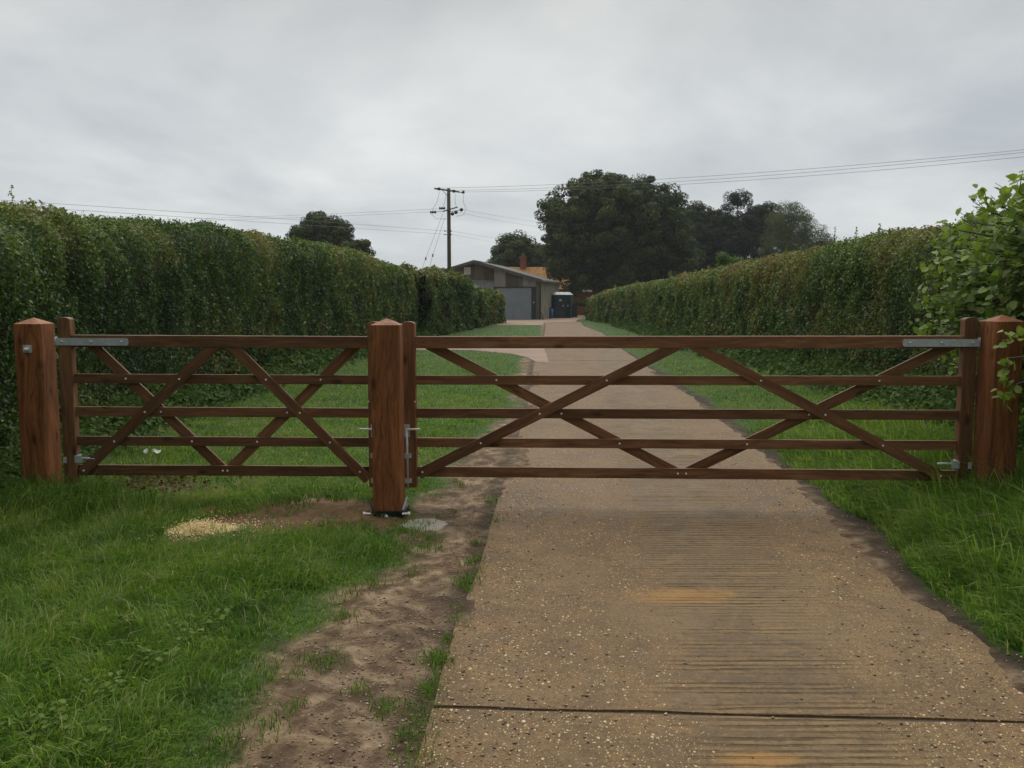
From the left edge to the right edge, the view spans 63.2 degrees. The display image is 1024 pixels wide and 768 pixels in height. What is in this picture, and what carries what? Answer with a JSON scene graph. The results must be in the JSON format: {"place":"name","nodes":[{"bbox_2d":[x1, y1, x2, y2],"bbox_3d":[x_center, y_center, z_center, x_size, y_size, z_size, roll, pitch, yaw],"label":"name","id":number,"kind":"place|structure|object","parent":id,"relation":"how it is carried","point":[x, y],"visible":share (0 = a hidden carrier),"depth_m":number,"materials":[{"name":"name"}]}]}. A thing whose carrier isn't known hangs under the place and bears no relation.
{"place":"outdoors","nodes":[
{"label":"outdoors","id":0,"kind":"place"},
{"bbox_2d":[416,348,548,362],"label":"side path","id":1,"kind":"structure","parent":0,"point":[537,354],"depth_m":24.57,"materials":[{"name":"concrete"}]},
{"bbox_2d":[0,318,1023,767],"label":"ground","id":2,"kind":"structure","parent":0,"point":[912,586],"depth_m":4.13,"materials":[{"name":"soil"}]},
{"bbox_2d":[0,453,56,530],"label":"undergrowth","id":3,"kind":"object","parent":2,"relation":"on","point":[5,468],"visible":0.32,"depth_m":5.99,"materials":[{"name":"green plant"}]},
{"bbox_2d":[13,318,62,487],"bbox_3d":[-3.467,0.331,6.091,0.195,1.630,0.245,0,6,0],"label":"gate post","id":4,"kind":"object","parent":2,"relation":"on","point":[37,390],"visible":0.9,"depth_m":6.01,"materials":[{"name":"wood"}]},
{"bbox_2d":[54,317,377,486],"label":"field gate","id":5,"kind":"structure","parent":4,"relation":"attached to","point":[67,341],"depth_m":6.07,"materials":[{"name":"wood"}]},
{"bbox_2d":[143,449,160,453],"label":"fallen petals","id":6,"kind":"object","parent":2,"relation":"on","point":[155,450],"visible":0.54,"depth_m":7.81,"materials":[{"name":"white plant"}]},
{"bbox_2d":[84,462,252,505],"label":"leaf litter","id":7,"kind":"object","parent":2,"relation":"on","point":[162,482],"visible":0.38,"depth_m":6.64,"materials":[{"name":"plant"}]},
{"bbox_2d":[0,455,396,756],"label":"lawn weeds","id":8,"kind":"object","parent":2,"relation":"on","point":[170,641],"visible":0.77,"depth_m":3.05,"materials":[{"name":"green plant"}]},
{"bbox_2d":[0,185,419,449],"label":"hedge","id":9,"kind":"object","parent":2,"relation":"on","point":[97,275],"visible":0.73,"depth_m":10.91,"materials":[{"name":"green plant"}]},
{"bbox_2d":[0,326,438,545],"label":"undergrowth","id":10,"kind":"object","parent":2,"relation":"on","point":[300,362],"visible":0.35,"depth_m":10.69,"materials":[{"name":"green plant"}]},
{"bbox_2d":[138,510,307,542],"bbox_3d":[-1.798,0.923,5.303,1.009,0.061,0.922,3,6,28],"label":"sawdust","id":11,"kind":"object","parent":2,"relation":"on","point":[197,526],"visible":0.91,"depth_m":5.33},
{"bbox_2d":[285,210,375,256],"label":"broadleaf tree","id":12,"kind":"object","parent":2,"relation":"on","point":[336,234],"visible":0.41,"depth_m":67.90,"materials":[{"name":"green plant"}]},
{"bbox_2d":[178,477,501,767],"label":"grass tufts","id":13,"kind":"object","parent":2,"relation":"on","point":[218,740],"visible":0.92,"depth_m":3.45,"materials":[{"name":"green plant"}]},
{"bbox_2d":[363,318,409,517],"bbox_3d":[-0.868,0.357,5.831,0.324,1.630,0.277,0,6,0],"label":"gate post","id":14,"kind":"object","parent":2,"relation":"on","point":[387,396],"visible":0.94,"depth_m":5.74,"materials":[{"name":"brown wood"}]},
{"bbox_2d":[400,261,475,335],"bbox_3d":[-3.750,-3.996,39.315,3.070,3.285,11.928,1,6,5],"label":"hedge","id":15,"kind":"object","parent":2,"relation":"on","point":[446,302],"visible":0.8,"depth_m":37.46,"materials":[{"name":"green plant"}]},
{"bbox_2d":[422,187,465,270],"bbox_3d":[-5.639,-8.484,55.310,2.100,9.476,6.330,4,7,33],"label":"utility pole","id":16,"kind":"object","parent":2,"relation":"on","point":[449,214],"visible":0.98,"depth_m":56.96,"materials":[{"name":"wood"}]},
{"bbox_2d":[4,200,438,230],"bbox_3d":[-13.368,-8.107,40.424,0.013,1.442,37.841,3,6,27],"label":"overhead cable","id":17,"kind":"object","parent":16,"relation":"attached to","point":[206,213],"visible":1,"depth_m":38.30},
{"bbox_2d":[65,209,434,233],"bbox_3d":[-13.376,-7.934,40.441,0.013,1.356,37.846,3,6,27],"label":"overhead cable","id":18,"kind":"object","parent":16,"relation":"attached to","point":[236,220],"visible":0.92,"depth_m":39.70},
{"bbox_2d":[158,209,427,219],"bbox_3d":[-18.942,-11.854,58.451,28.512,0.597,0.013,1,6,6],"label":"overhead cable","id":19,"kind":"object","parent":16,"relation":"attached to","point":[291,215],"visible":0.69,"depth_m":57.89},
{"bbox_2d":[198,212,420,220],"bbox_3d":[-19.144,-11.699,58.467,27.604,0.477,0.013,1,6,6],"label":"overhead cable","id":20,"kind":"object","parent":16,"relation":"attached to","point":[325,216],"visible":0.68,"depth_m":57.77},
{"bbox_2d":[455,152,1023,190],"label":"overhead cable","id":21,"kind":"object","parent":16,"relation":"attached to","point":[764,175],"visible":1,"depth_m":45.35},
{"bbox_2d":[463,150,1017,187],"bbox_3d":[16.801,-11.731,43.498,51.090,0.764,0.017,3,7,31],"label":"overhead cable","id":22,"kind":"object","parent":16,"relation":"attached to","point":[758,172],"visible":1,"depth_m":45.48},
{"bbox_2d":[490,157,1018,191],"bbox_3d":[17.230,-11.436,43.527,49.012,0.833,0.017,4,7,33],"label":"overhead cable","id":23,"kind":"object","parent":16,"relation":"attached to","point":[760,179],"visible":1,"depth_m":45.50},
{"bbox_2d":[472,285,506,327],"bbox_3d":[-2.397,-4.804,51.183,3.023,2.573,12.160,1,6,7],"label":"hedge","id":24,"kind":"object","parent":2,"relation":"on","point":[488,306],"visible":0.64,"depth_m":50.34,"materials":[{"name":"green plant"}]},
{"bbox_2d":[0,325,1023,767],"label":"grass","id":25,"kind":"structure","parent":2,"relation":"on","point":[962,555],"depth_m":4.57,"materials":[{"name":"green plant"}]},
{"bbox_2d":[0,458,1023,533],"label":"grass tufts","id":26,"kind":"object","parent":2,"relation":"on","point":[88,499],"visible":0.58,"depth_m":5.70,"materials":[{"name":"green plant"}]},
{"bbox_2d":[486,229,549,266],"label":"broadleaf tree","id":27,"kind":"object","parent":2,"relation":"on","point":[507,255],"visible":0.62,"depth_m":93.71,"materials":[{"name":"green plant"}]},
{"bbox_2d":[509,253,569,291],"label":"farmhouse","id":28,"kind":"object","parent":2,"relation":"on","point":[538,271],"visible":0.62,"depth_m":89.27,"materials":[{"name":"orange brick"}]},
{"bbox_2d":[497,315,584,324],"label":"yard","id":29,"kind":"structure","parent":2,"relation":"on","point":[527,321],"depth_m":60.03,"materials":[{"name":"concrete"}]},
{"bbox_2d":[443,260,562,319],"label":"barn","id":30,"kind":"structure","parent":29,"relation":"on","point":[527,295],"depth_m":66.70,"materials":[{"name":"grey paint"}]},
{"bbox_2d":[473,281,493,289],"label":"roller door","id":31,"kind":"structure","parent":30,"relation":"in","point":[486,284],"depth_m":67.29,"materials":[{"name":"grey metal"}]},
{"bbox_2d":[496,288,530,318],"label":"sliding door","id":32,"kind":"structure","parent":30,"relation":"in","point":[518,300],"depth_m":66.62,"materials":[{"name":"grey metal"}]},
{"bbox_2d":[549,308,553,317],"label":"blue drum","id":33,"kind":"object","parent":29,"relation":"on","point":[551,312],"visible":0.92,"depth_m":70.76,"materials":[{"name":"plastic"}]},
{"bbox_2d":[552,292,565,317],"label":"portable toilet","id":34,"kind":"object","parent":29,"relation":"on","point":[559,303],"visible":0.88,"depth_m":71.78,"materials":[{"name":"teal plastic"}]},
{"bbox_2d":[556,296,563,315],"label":"door","id":35,"kind":"structure","parent":34,"relation":"in","point":[559,299],"depth_m":71.77,"materials":[{"name":"teal plastic"}]},
{"bbox_2d":[563,292,572,317],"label":"portable toilet","id":36,"kind":"object","parent":29,"relation":"on","point":[569,300],"visible":0.47,"depth_m":72.71,"materials":[{"name":"teal plastic"}]},
{"bbox_2d":[566,296,568,315],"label":"door","id":37,"kind":"structure","parent":36,"relation":"in","point":[567,297],"depth_m":72.69,"materials":[{"name":"teal plastic"}]},
{"bbox_2d":[572,306,577,316],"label":"dark bin","id":38,"kind":"object","parent":29,"relation":"on","point":[574,311],"visible":0.89,"depth_m":73.41,"materials":[{"name":"black plastic"}]},
{"bbox_2d":[573,299,585,306],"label":"shrub","id":39,"kind":"object","parent":29,"relation":"on","point":[581,303],"visible":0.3,"depth_m":85.89,"materials":[{"name":"green plant"}]},
{"bbox_2d":[531,241,572,283],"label":"broadleaf tree","id":40,"kind":"object","parent":2,"relation":"on","point":[539,245],"visible":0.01,"depth_m":97.54,"materials":[{"name":"green plant"}]},
{"bbox_2d":[577,307,585,314],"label":"garden wall","id":41,"kind":"structure","parent":2,"relation":"on","point":[581,310],"depth_m":85.67,"materials":[{"name":"brick"}]},
{"bbox_2d":[572,290,592,305],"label":"outbuilding","id":42,"kind":"structure","parent":2,"relation":"on","point":[582,296],"depth_m":91.49,"materials":[{"name":"red brick"}]},
{"bbox_2d":[534,169,707,298],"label":"chestnut tree","id":43,"kind":"object","parent":2,"relation":"on","point":[618,236],"visible":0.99,"depth_m":80.32,"materials":[{"name":"green plant"}]},
{"bbox_2d":[680,200,719,272],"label":"broadleaf tree","id":44,"kind":"object","parent":2,"relation":"on","point":[695,212],"visible":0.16,"depth_m":98.12,"materials":[{"name":"green plant"}]},
{"bbox_2d":[686,188,786,270],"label":"broadleaf tree","id":45,"kind":"object","parent":2,"relation":"on","point":[737,235],"visible":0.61,"depth_m":95.39,"materials":[{"name":"green plant"}]},
{"bbox_2d":[715,252,781,267],"bbox_3d":[7.272,-2.724,25.966,1.892,3.253,9.300,1,6,12],"label":"shrub","id":46,"kind":"object","parent":2,"relation":"on","point":[723,259],"visible":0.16,"depth_m":29.61,"materials":[{"name":"green plant"}]},
{"bbox_2d":[757,200,837,258],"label":"broadleaf tree","id":47,"kind":"object","parent":2,"relation":"on","point":[791,234],"visible":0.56,"depth_m":89.72,"materials":[{"name":"green plant"}]},
{"bbox_2d":[584,213,1023,411],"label":"hedge","id":48,"kind":"object","parent":2,"relation":"on","point":[868,285],"visible":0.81,"depth_m":15.06,"materials":[{"name":"green plant"}]},
{"bbox_2d":[611,319,1023,459],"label":"undergrowth","id":49,"kind":"object","parent":2,"relation":"on","point":[798,362],"visible":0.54,"depth_m":13.32,"materials":[{"name":"green plant"}]},
{"bbox_2d":[908,170,1023,431],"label":"hazel bush","id":50,"kind":"object","parent":2,"relation":"on","point":[990,284],"visible":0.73,"depth_m":6.51,"materials":[{"name":"green plant"}]},
{"bbox_2d":[971,315,1023,488],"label":"gate post","id":51,"kind":"object","parent":2,"relation":"on","point":[995,429],"visible":0.64,"depth_m":5.69,"materials":[{"name":"brown wood"}]},
{"bbox_2d":[402,317,980,487],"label":"field gate","id":52,"kind":"structure","parent":51,"relation":"attached to","point":[967,342],"depth_m":5.96,"materials":[{"name":"wood"}]},
{"bbox_2d":[0,0,1023,269],"label":"sky","id":53,"kind":"structure","parent":0,"point":[279,109],"materials":[{"name":"grey"}]},
{"bbox_2d":[415,322,1023,767],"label":"road","id":54,"kind":"structure","parent":0,"point":[719,570],"depth_m":3.73,"materials":[{"name":"concrete"}]},
{"bbox_2d":[230,438,1023,767],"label":"loose stones","id":55,"kind":"object","parent":54,"relation":"on","point":[538,650],"visible":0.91,"depth_m":3.36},
{"bbox_2d":[441,707,1004,722],"bbox_3d":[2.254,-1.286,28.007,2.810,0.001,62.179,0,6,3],"label":"road joint filler","id":56,"kind":"object","parent":54,"relation":"on","point":[917,720],"visible":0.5,"depth_m":3.03,"materials":[{"name":"black rubber"}]}
]}

